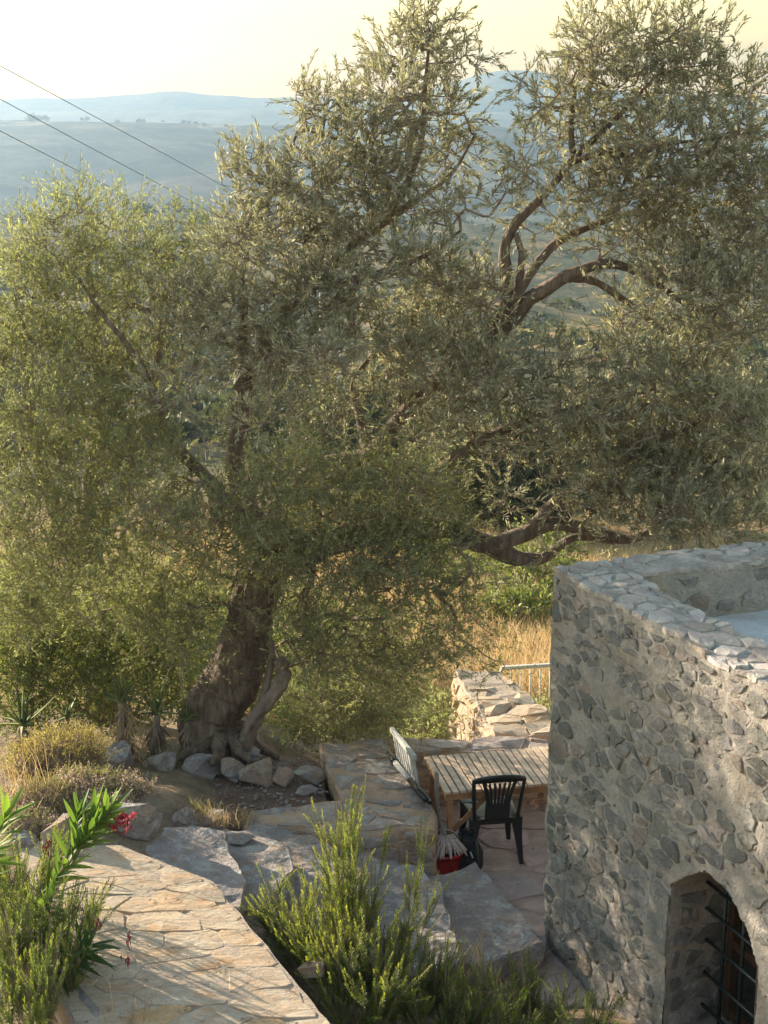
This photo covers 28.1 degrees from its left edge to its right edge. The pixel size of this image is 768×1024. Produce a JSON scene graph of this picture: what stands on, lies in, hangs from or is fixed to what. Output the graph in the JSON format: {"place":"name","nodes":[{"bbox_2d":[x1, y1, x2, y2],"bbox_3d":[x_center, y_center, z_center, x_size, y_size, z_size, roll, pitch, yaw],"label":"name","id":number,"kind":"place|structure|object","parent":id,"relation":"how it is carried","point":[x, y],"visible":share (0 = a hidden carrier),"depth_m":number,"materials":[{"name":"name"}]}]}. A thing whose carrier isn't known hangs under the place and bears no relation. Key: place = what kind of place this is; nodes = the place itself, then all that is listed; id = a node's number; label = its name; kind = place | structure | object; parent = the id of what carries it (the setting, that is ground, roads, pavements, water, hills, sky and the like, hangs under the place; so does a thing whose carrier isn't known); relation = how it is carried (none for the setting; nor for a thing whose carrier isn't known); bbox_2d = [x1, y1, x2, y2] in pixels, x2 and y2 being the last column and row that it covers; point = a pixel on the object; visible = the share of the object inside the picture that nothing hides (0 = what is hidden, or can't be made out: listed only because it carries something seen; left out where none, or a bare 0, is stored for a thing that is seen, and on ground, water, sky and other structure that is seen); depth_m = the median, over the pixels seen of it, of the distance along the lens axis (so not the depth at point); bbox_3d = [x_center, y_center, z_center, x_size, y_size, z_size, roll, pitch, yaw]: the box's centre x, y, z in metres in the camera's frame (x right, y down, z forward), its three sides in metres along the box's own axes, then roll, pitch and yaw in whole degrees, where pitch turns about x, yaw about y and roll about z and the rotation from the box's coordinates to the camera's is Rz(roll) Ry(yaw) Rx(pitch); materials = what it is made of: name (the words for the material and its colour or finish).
{"place":"outdoors","nodes":[
{"label":"outdoors","id":0,"kind":"place"},
{"bbox_2d":[1,66,272,213],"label":"cable","id":1,"kind":"object","parent":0,"point":[109,124],"visible":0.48,"depth_m":40.02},
{"bbox_2d":[0,99,286,257],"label":"cable","id":2,"kind":"object","parent":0,"point":[101,153],"visible":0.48,"depth_m":39.66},
{"bbox_2d":[0,131,326,301],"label":"cable","id":3,"kind":"object","parent":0,"point":[95,179],"visible":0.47,"depth_m":39.14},
{"bbox_2d":[20,841,329,1023],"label":"path","id":4,"kind":"structure","parent":0,"point":[164,946],"depth_m":9.42,"materials":[{"name":"stone"}]},
{"bbox_2d":[12,830,37,850],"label":"rock","id":5,"kind":"object","parent":4,"relation":"on","point":[26,841],"visible":0.55,"depth_m":10.87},
{"bbox_2d":[41,813,79,845],"bbox_3d":[-2.308,2.285,10.949,0.311,0.288,0.164,-6,16,-23],"label":"rock","id":6,"kind":"object","parent":4,"relation":"on","point":[61,819],"visible":0.2,"depth_m":10.86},
{"bbox_2d":[0,186,767,1023],"bbox_3d":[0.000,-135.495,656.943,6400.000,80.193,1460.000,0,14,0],"label":"ground","id":7,"kind":"structure","parent":0,"point":[172,788],"depth_m":121.63,"materials":[{"name":"soil"}]},
{"bbox_2d":[0,688,53,754],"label":"aloe plant","id":8,"kind":"object","parent":7,"relation":"on","point":[23,721],"visible":0.89,"depth_m":13.13,"materials":[{"name":"green plant"}]},
{"bbox_2d":[0,711,119,785],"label":"yellow bush","id":9,"kind":"object","parent":7,"relation":"on","point":[82,750],"visible":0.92,"depth_m":12.35,"materials":[{"name":"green plant"}]},
{"bbox_2d":[0,820,121,1023],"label":"rosemary bush","id":10,"kind":"object","parent":7,"relation":"on","point":[34,948],"visible":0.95,"depth_m":8.98,"materials":[{"name":"green plant"}]},
{"bbox_2d":[53,697,81,747],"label":"aloe plant","id":11,"kind":"object","parent":7,"relation":"on","point":[67,717],"visible":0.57,"depth_m":13.13,"materials":[{"name":"green plant"}]},
{"bbox_2d":[0,781,136,998],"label":"oleander","id":12,"kind":"object","parent":7,"relation":"on","point":[89,827],"visible":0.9,"depth_m":9.47,"materials":[{"name":"green plant"}]},
{"bbox_2d":[0,585,162,728],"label":"lentisk shrub","id":13,"kind":"object","parent":7,"relation":"on","point":[18,665],"visible":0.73,"depth_m":13.96,"materials":[{"name":"green plant"}]},
{"bbox_2d":[0,758,163,842],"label":"thyme cushion","id":14,"kind":"object","parent":7,"relation":"on","point":[42,818],"visible":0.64,"depth_m":11.64,"materials":[{"name":"brown plant"}]},
{"bbox_2d":[0,722,63,808],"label":"grass tuft","id":15,"kind":"object","parent":14,"relation":"on","point":[1,776],"visible":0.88,"depth_m":11.49,"materials":[{"name":"plant"}]},
{"bbox_2d":[2,740,81,811],"bbox_3d":[-2.673,1.946,11.553,0.912,0.388,0.763,6,15,21],"label":"grass tuft","id":16,"kind":"object","parent":14,"relation":"on","point":[39,780],"visible":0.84,"depth_m":11.51,"materials":[{"name":"plant"}]},
{"bbox_2d":[71,977,98,1017],"bbox_3d":[-1.754,2.918,9.018,0.177,0.222,0.540,-6,15,-21],"label":"rock","id":17,"kind":"object","parent":7,"relation":"on","point":[88,1002],"visible":0.35,"depth_m":8.93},
{"bbox_2d":[0,590,211,756],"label":"dark shrub","id":18,"kind":"object","parent":7,"relation":"on","point":[146,676],"visible":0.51,"depth_m":14.27,"materials":[{"name":"green plant"}]},
{"bbox_2d":[0,564,226,718],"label":"thicket","id":19,"kind":"object","parent":7,"relation":"on","point":[188,652],"visible":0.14,"depth_m":15.31,"materials":[{"name":"green plant"}]},
{"bbox_2d":[101,740,133,769],"bbox_3d":[-2.310,2.118,13.301,0.268,0.221,0.207,-6,16,-24],"label":"rock","id":20,"kind":"object","parent":7,"relation":"on","point":[122,755],"visible":0.79,"depth_m":13.26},
{"bbox_2d":[100,671,143,761],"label":"aloe plant","id":21,"kind":"object","parent":7,"relation":"on","point":[119,685],"visible":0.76,"depth_m":13.58,"materials":[{"name":"green plant"}]},
{"bbox_2d":[77,673,173,766],"bbox_3d":[-2.234,1.792,13.510,0.921,0.770,0.887,0,14,0],"label":"shrub","id":22,"kind":"object","parent":7,"relation":"on","point":[129,732],"visible":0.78,"depth_m":13.50,"materials":[{"name":"plant"}]},
{"bbox_2d":[0,148,260,722],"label":"pale olive tree","id":23,"kind":"object","parent":7,"relation":"on","point":[85,565],"visible":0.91,"depth_m":12.96,"materials":[{"name":"green plant"}]},
{"bbox_2d":[109,802,161,840],"bbox_3d":[-1.848,2.278,11.317,0.424,0.358,0.181,0,14,0],"label":"rock","id":24,"kind":"object","parent":7,"relation":"on","point":[146,823],"visible":0.76,"depth_m":11.24,"materials":[{"name":"stone"}]},
{"bbox_2d":[131,686,182,756],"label":"aloe plant","id":25,"kind":"object","parent":7,"relation":"on","point":[154,705],"visible":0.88,"depth_m":13.72,"materials":[{"name":"green plant"}]},
{"bbox_2d":[142,751,176,770],"bbox_3d":[-1.970,2.206,13.535,0.296,0.215,0.241,-6,16,-22],"label":"rock","id":26,"kind":"object","parent":7,"relation":"on","point":[155,762],"visible":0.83,"depth_m":13.44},
{"bbox_2d":[136,735,192,774],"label":"grass tuft","id":27,"kind":"object","parent":7,"relation":"on","point":[179,750],"visible":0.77,"depth_m":13.57,"materials":[{"name":"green plant"}]},
{"bbox_2d":[160,800,207,826],"bbox_3d":[-1.603,2.400,11.735,0.554,0.343,0.568,0,14,0],"label":"dead cushion","id":28,"kind":"object","parent":7,"relation":"on","point":[178,824],"visible":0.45,"depth_m":11.73,"materials":[{"name":"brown plant"}]},
{"bbox_2d":[172,807,200,826],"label":"rock","id":29,"kind":"object","parent":7,"relation":"on","point":[175,815],"visible":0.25,"depth_m":11.79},
{"bbox_2d":[175,701,199,751],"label":"aloe plant","id":30,"kind":"object","parent":7,"relation":"on","point":[185,731],"visible":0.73,"depth_m":13.71,"materials":[{"name":"green plant"}]},
{"bbox_2d":[181,753,220,778],"bbox_3d":[-1.623,2.232,13.577,0.366,0.223,0.246,-7,16,-25],"label":"rock","id":31,"kind":"object","parent":7,"relation":"on","point":[197,764],"visible":0.91,"depth_m":13.47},
{"bbox_2d":[189,792,225,821],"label":"grass tuft","id":32,"kind":"object","parent":7,"relation":"on","point":[202,808],"visible":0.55,"depth_m":12.14,"materials":[{"name":"yellow plant"}]},
{"bbox_2d":[184,784,232,827],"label":"grass tuft","id":33,"kind":"object","parent":7,"relation":"on","point":[205,813],"visible":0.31,"depth_m":12.02,"materials":[{"name":"plant"}]},
{"bbox_2d":[200,808,227,829],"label":"rock","id":34,"kind":"object","parent":7,"relation":"on","point":[211,822],"visible":0.45,"depth_m":12.04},
{"bbox_2d":[0,520,445,730],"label":"bramble bank","id":35,"kind":"structure","parent":7,"relation":"on","point":[278,640],"depth_m":17.70,"materials":[{"name":"green plant"}]},
{"bbox_2d":[202,385,304,501],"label":"slope tree","id":36,"kind":"object","parent":7,"relation":"on","point":[275,426],"visible":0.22,"depth_m":44.42,"materials":[{"name":"green plant"}]},
{"bbox_2d":[213,755,327,830],"bbox_3d":[-1.185,2.582,13.396,1.444,0.420,1.488,-3,15,-10],"label":"soil bed","id":37,"kind":"object","parent":7,"relation":"on","point":[291,788],"visible":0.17,"depth_m":13.31,"materials":[{"name":"soil"}]},
{"bbox_2d":[221,757,244,783],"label":"rock","id":38,"kind":"object","parent":37,"relation":"on","point":[231,767],"visible":1,"depth_m":13.39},
{"bbox_2d":[231,746,259,762],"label":"rock","id":39,"kind":"object","parent":37,"relation":"on","point":[254,752],"visible":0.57,"depth_m":13.73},
{"bbox_2d":[237,757,272,787],"bbox_3d":[-1.132,2.270,13.470,0.316,0.264,0.205,-2,15,-7],"label":"rock","id":40,"kind":"object","parent":37,"relation":"on","point":[260,773],"visible":1,"depth_m":13.39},
{"bbox_2d":[211,758,329,820],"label":"pebbles","id":41,"kind":"object","parent":37,"relation":"on","point":[256,797],"visible":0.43,"depth_m":13.26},
{"bbox_2d":[272,767,294,786],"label":"rock","id":42,"kind":"object","parent":37,"relation":"on","point":[283,776],"visible":1,"depth_m":13.41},
{"bbox_2d":[295,784,318,795],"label":"rock","id":43,"kind":"object","parent":37,"relation":"on","point":[307,790],"visible":1,"depth_m":13.29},
{"bbox_2d":[293,765,325,784],"bbox_3d":[-0.656,2.313,13.490,0.263,0.150,0.194,-12,19,-40],"label":"rock","id":44,"kind":"object","parent":37,"relation":"on","point":[315,775],"visible":1,"depth_m":13.44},
{"bbox_2d":[295,958,325,977],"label":"rock","id":45,"kind":"object","parent":7,"relation":"on","point":[308,970],"visible":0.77,"depth_m":9.80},
{"bbox_2d":[319,234,326,477],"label":"utility pole","id":46,"kind":"object","parent":7,"relation":"on","point":[322,340],"depth_m":60.10,"materials":[{"name":"brown wood"}]},
{"bbox_2d":[256,667,394,756],"bbox_3d":[-0.595,2.068,16.096,1.507,1.135,0.998,0,14,0],"label":"hanging shrub","id":47,"kind":"object","parent":7,"relation":"on","point":[303,735],"visible":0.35,"depth_m":15.98,"materials":[{"name":"green plant"}]},
{"bbox_2d":[255,372,396,519],"bbox_3d":[-1.148,-1.531,38.858,4.224,4.024,4.087,-14,20,-42],"label":"slope tree","id":48,"kind":"object","parent":7,"relation":"on","point":[327,404],"visible":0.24,"depth_m":38.23,"materials":[{"name":"green plant"}]},
{"bbox_2d":[243,738,438,876],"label":"garden wall","id":49,"kind":"structure","parent":7,"relation":"on","point":[402,840],"depth_m":12.69,"materials":[{"name":"grey stone"}]},
{"bbox_2d":[229,803,273,827],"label":"grass tuft","id":50,"kind":"object","parent":49,"relation":"on","point":[247,820],"visible":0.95,"depth_m":12.48,"materials":[{"name":"plant"}]},
{"bbox_2d":[371,735,429,760],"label":"grass tuft","id":51,"kind":"object","parent":49,"relation":"on","point":[407,742],"visible":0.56,"depth_m":13.84,"materials":[{"name":"plant"}]},
{"bbox_2d":[386,751,431,803],"bbox_3d":[0.201,2.270,13.195,0.080,0.070,1.027,-5,15,-18],"label":"striped pole","id":52,"kind":"object","parent":49,"relation":"on","point":[422,794],"visible":1,"depth_m":13.04,"materials":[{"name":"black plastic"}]},
{"bbox_2d":[146,823,543,1010],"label":"stone steps","id":53,"kind":"structure","parent":7,"relation":"on","point":[231,872],"depth_m":11.40,"materials":[{"name":"stone"}]},
{"bbox_2d":[195,805,238,829],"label":"grass tuft","id":54,"kind":"object","parent":53,"relation":"on","point":[223,820],"visible":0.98,"depth_m":11.97,"materials":[{"name":"plant"}]},
{"bbox_2d":[226,831,254,845],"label":"rock","id":55,"kind":"object","parent":53,"relation":"on","point":[240,838],"visible":0.89,"depth_m":11.64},
{"bbox_2d":[244,901,250,916],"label":"rock","id":56,"kind":"object","parent":53,"relation":"on","point":[246,905],"visible":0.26,"depth_m":10.59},
{"bbox_2d":[279,889,290,910],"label":"rock","id":57,"kind":"object","parent":53,"relation":"on","point":[286,897],"visible":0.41,"depth_m":11.04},
{"bbox_2d":[309,887,323,904],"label":"rock","id":58,"kind":"object","parent":53,"relation":"on","point":[320,896],"visible":0.2,"depth_m":11.18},
{"bbox_2d":[437,899,513,981],"bbox_3d":[0.687,2.925,10.770,0.505,0.739,0.769,5,15,17],"label":"grass tuft","id":59,"kind":"object","parent":53,"relation":"on","point":[475,944],"visible":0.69,"depth_m":10.77,"materials":[{"name":"plant"}]},
{"bbox_2d":[240,774,474,1023],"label":"rosemary bush","id":60,"kind":"object","parent":7,"relation":"on","point":[341,943],"visible":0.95,"depth_m":10.07,"materials":[{"name":"green plant"}]},
{"bbox_2d":[283,359,447,509],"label":"slope tree","id":61,"kind":"object","parent":7,"relation":"on","point":[378,372],"visible":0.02,"depth_m":40.58,"materials":[{"name":"green plant"}]},
{"bbox_2d":[0,201,767,454],"bbox_3d":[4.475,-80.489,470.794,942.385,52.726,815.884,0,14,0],"label":"valley scrub","id":62,"kind":"object","parent":7,"relation":"on","point":[206,404],"visible":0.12,"depth_m":144.56,"materials":[{"name":"plant"}]},
{"bbox_2d":[356,406,469,520],"bbox_3d":[0.811,-0.921,36.795,3.561,3.552,4.530,0,14,0],"label":"slope tree","id":63,"kind":"object","parent":7,"relation":"on","point":[395,444],"visible":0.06,"depth_m":36.17,"materials":[{"name":"green plant"}]},
{"bbox_2d":[366,515,466,554],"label":"slope bush","id":64,"kind":"object","parent":7,"relation":"on","point":[420,542],"visible":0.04,"depth_m":28.72,"materials":[{"name":"green plant"}]},
{"bbox_2d":[76,0,767,766],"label":"olive tree","id":65,"kind":"object","parent":7,"relation":"on","point":[278,542],"visible":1,"depth_m":12.55,"materials":[{"name":"green plant"}]},
{"bbox_2d":[389,681,467,739],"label":"bright bush","id":66,"kind":"object","parent":7,"relation":"on","point":[433,721],"visible":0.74,"depth_m":15.15,"materials":[{"name":"green plant"}]},
{"bbox_2d":[398,393,479,511],"bbox_3d":[1.601,-1.065,37.926,3.070,3.589,4.504,0,14,0],"label":"slope tree","id":67,"kind":"object","parent":7,"relation":"on","point":[453,404],"visible":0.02,"depth_m":38.17,"materials":[{"name":"green plant"}]},
{"bbox_2d":[151,522,741,738],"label":"dry grass","id":68,"kind":"structure","parent":7,"relation":"on","point":[532,657],"depth_m":22.22,"materials":[{"name":"plant"}]},
{"bbox_2d":[405,539,500,589],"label":"slope bush","id":69,"kind":"object","parent":7,"relation":"on","point":[465,552],"visible":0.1,"depth_m":25.90,"materials":[{"name":"green plant"}]},
{"bbox_2d":[388,736,547,804],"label":"bench wall","id":70,"kind":"structure","parent":7,"relation":"on","point":[436,747],"depth_m":14.04,"materials":[{"name":"brown stone"}]},
{"bbox_2d":[405,405,539,530],"bbox_3d":[1.987,-0.681,34.439,3.158,3.306,4.232,0,14,0],"label":"slope tree","id":71,"kind":"object","parent":7,"relation":"on","point":[478,484],"visible":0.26,"depth_m":33.45,"materials":[{"name":"green plant"}]},
{"bbox_2d":[395,945,583,1023],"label":"rosemary bush","id":72,"kind":"object","parent":7,"relation":"on","point":[477,1014],"visible":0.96,"depth_m":10.07,"materials":[{"name":"green plant"}]},
{"bbox_2d":[448,668,550,740],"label":"boundary wall","id":73,"kind":"structure","parent":7,"relation":"on","point":[500,708],"depth_m":15.15,"materials":[{"name":"stone"}]},
{"bbox_2d":[429,921,569,997],"bbox_3d":[0.974,3.051,10.549,1.049,0.745,1.059,-7,16,-26],"label":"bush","id":74,"kind":"object","parent":7,"relation":"on","point":[498,962],"visible":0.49,"depth_m":10.70,"materials":[{"name":"plant"}]},
{"bbox_2d":[448,573,553,627],"bbox_3d":[1.932,1.451,23.540,1.918,1.098,1.684,0,14,0],"label":"slope bush","id":75,"kind":"object","parent":7,"relation":"on","point":[526,595],"visible":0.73,"depth_m":23.39,"materials":[{"name":"green plant"}]},
{"bbox_2d":[471,547,544,580],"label":"slope bush","id":76,"kind":"object","parent":7,"relation":"on","point":[499,565],"visible":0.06,"depth_m":26.94,"materials":[{"name":"green plant"}]},
{"bbox_2d":[466,398,567,531],"bbox_3d":[2.949,-0.816,36.956,3.346,3.545,4.260,-3,15,-13],"label":"slope tree","id":77,"kind":"object","parent":7,"relation":"on","point":[512,409],"visible":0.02,"depth_m":37.20,"materials":[{"name":"green plant"}]},
{"bbox_2d":[500,663,549,711],"bbox_3d":[2.225,2.127,16.729,1.956,1.140,0.040,-1,14,-4],"label":"railing","id":78,"kind":"object","parent":7,"relation":"on","point":[544,665],"visible":0.13,"depth_m":16.55,"materials":[{"name":"metal"}]},
{"bbox_2d":[479,539,578,596],"bbox_3d":[2.462,1.037,25.042,1.778,1.277,1.793,0,14,0],"label":"slope bush","id":79,"kind":"object","parent":7,"relation":"on","point":[539,573],"visible":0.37,"depth_m":24.90,"materials":[{"name":"green plant"}]},
{"bbox_2d":[476,415,596,538],"bbox_3d":[3.324,-0.504,34.996,3.136,3.212,3.782,0,14,0],"label":"slope tree","id":80,"kind":"object","parent":7,"relation":"on","point":[536,492],"visible":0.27,"depth_m":34.20,"materials":[{"name":"green plant"}]},
{"bbox_2d":[529,681,550,714],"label":"bush","id":81,"kind":"object","parent":7,"relation":"on","point":[544,699],"visible":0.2,"depth_m":16.18,"materials":[{"name":"green plant"}]},
{"bbox_2d":[504,514,595,571],"bbox_3d":[2.985,0.771,28.549,1.904,1.460,1.485,0,14,0],"label":"slope bush","id":82,"kind":"object","parent":7,"relation":"on","point":[546,535],"visible":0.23,"depth_m":28.38,"materials":[{"name":"green plant"}]},
{"bbox_2d":[537,397,625,522],"bbox_3d":[4.795,-1.131,39.147,3.265,3.483,4.347,-8,16,-27],"label":"slope tree","id":83,"kind":"object","parent":7,"relation":"on","point":[580,462],"visible":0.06,"depth_m":38.47,"materials":[{"name":"green plant"}]},
{"bbox_2d":[540,954,630,1023],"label":"rosemary bush","id":84,"kind":"object","parent":7,"relation":"on","point":[604,1016],"visible":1,"depth_m":9.89,"materials":[{"name":"green plant"}]},
{"bbox_2d":[556,392,675,500],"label":"slope tree","id":85,"kind":"object","parent":7,"relation":"on","point":[672,440],"visible":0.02,"depth_m":43.74,"materials":[{"name":"green plant"}]},
{"bbox_2d":[542,541,767,1023],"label":"stone building","id":86,"kind":"structure","parent":7,"relation":"on","point":[656,822],"depth_m":10.12,"materials":[{"name":"grey stone"}]},
{"bbox_2d":[722,896,756,1023],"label":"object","id":87,"kind":"structure","parent":86,"relation":"in","point":[733,948],"depth_m":10.07,"materials":[{"name":"black metal"}]},
{"bbox_2d":[626,384,718,477],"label":"slope tree","id":88,"kind":"object","parent":7,"relation":"on","point":[647,398],"visible":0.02,"depth_m":52.65,"materials":[{"name":"green plant"}]},
{"bbox_2d":[681,363,767,465],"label":"slope tree","id":89,"kind":"object","parent":7,"relation":"on","point":[725,427],"visible":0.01,"depth_m":60.75,"materials":[{"name":"green plant"}]},
{"bbox_2d":[0,120,767,222],"bbox_3d":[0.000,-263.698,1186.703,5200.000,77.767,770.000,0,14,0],"label":"plateau hill","id":90,"kind":"structure","parent":0,"point":[193,146],"depth_m":1162.84,"materials":[{"name":"blue"}]},
{"bbox_2d":[27,113,34,121],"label":"rim tree","id":91,"kind":"object","parent":90,"relation":"on","point":[31,117],"visible":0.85,"depth_m":1405.11,"materials":[{"name":"green plant"}]},
{"bbox_2d":[40,115,49,122],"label":"rim tree","id":92,"kind":"object","parent":90,"relation":"on","point":[46,117],"visible":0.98,"depth_m":1405.88,"materials":[{"name":"green plant"}]},
{"bbox_2d":[0,70,767,113],"bbox_3d":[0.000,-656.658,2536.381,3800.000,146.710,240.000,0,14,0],"label":"mountain range","id":93,"kind":"structure","parent":0,"point":[177,101],"depth_m":2586.18,"materials":[{"name":"blue"}]},
{"bbox_2d":[0,109,767,170],"bbox_3d":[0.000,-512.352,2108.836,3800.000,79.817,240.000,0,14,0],"label":"mountain range","id":94,"kind":"structure","parent":0,"point":[263,116],"depth_m":2162.13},
{"bbox_2d":[0,0,767,99],"label":"sky","id":95,"kind":"structure","parent":0,"point":[66,48],"materials":[{"name":"white"}]},
{"bbox_2d":[336,804,665,1006],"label":"patio floor","id":96,"kind":"structure","parent":0,"point":[504,870],"depth_m":12.83,"materials":[{"name":"stone"}]},
{"bbox_2d":[49,740,547,1023],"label":"leaf litter","id":97,"kind":"object","parent":96,"relation":"on","point":[239,919],"visible":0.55,"depth_m":10.26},
{"bbox_2d":[390,727,419,786],"bbox_3d":[0.233,2.395,13.311,0.183,0.904,0.648,-4,15,-17],"label":"folded slat chair","id":98,"kind":"object","parent":96,"relation":"on","point":[406,755],"visible":0.46,"depth_m":13.19,"materials":[{"name":"white paint"}]},
{"bbox_2d":[434,771,439,834],"bbox_3d":[0.450,2.564,12.893,0.032,0.786,0.157,-3,15,-13],"label":"wooden post","id":99,"kind":"object","parent":96,"relation":"on","point":[436,787],"visible":0.5,"depth_m":12.85,"materials":[{"name":"brown wood"}]},
{"bbox_2d":[436,829,462,874],"bbox_3d":[0.500,2.845,12.653,0.301,0.372,0.290,0,14,0],"label":"mop bucket","id":100,"kind":"object","parent":96,"relation":"on","point":[447,865],"visible":0.45,"depth_m":12.54,"materials":[{"name":"red plastic"}]},
{"bbox_2d":[435,806,466,858],"bbox_3d":[0.457,2.661,12.656,0.335,0.284,0.461,-11,18,-37],"label":"mop","id":101,"kind":"object","parent":100,"relation":"on","point":[448,844],"visible":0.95,"depth_m":12.55,"materials":[{"name":"fabric"}]},
{"bbox_2d":[456,827,482,869],"bbox_3d":[0.692,2.812,12.734,0.273,0.414,0.302,0,14,0],"label":"backpack","id":102,"kind":"object","parent":96,"relation":"on","point":[468,840],"visible":0.58,"depth_m":12.65,"materials":[{"name":"black fabric"}]},
{"bbox_2d":[424,746,548,834],"bbox_3d":[1.057,2.523,13.211,1.286,0.701,0.758,-3,15,-11],"label":"slatted table","id":103,"kind":"object","parent":96,"relation":"on","point":[533,762],"visible":0.69,"depth_m":13.09,"materials":[{"name":"brown wood"}]},
{"bbox_2d":[480,929,501,939],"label":"rock","id":104,"kind":"object","parent":96,"relation":"on","point":[491,934],"visible":0.25,"depth_m":11.38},
{"bbox_2d":[459,774,526,863],"bbox_3d":[0.913,2.504,12.957,0.466,0.861,0.586,-2,15,-9],"label":"plastic chair","id":105,"kind":"object","parent":96,"relation":"on","point":[499,809],"visible":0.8,"depth_m":12.78,"materials":[{"name":"plastic"}]},
{"bbox_2d":[538,934,548,953],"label":"rock","id":106,"kind":"object","parent":96,"relation":"on","point":[543,938],"visible":0.23,"depth_m":11.50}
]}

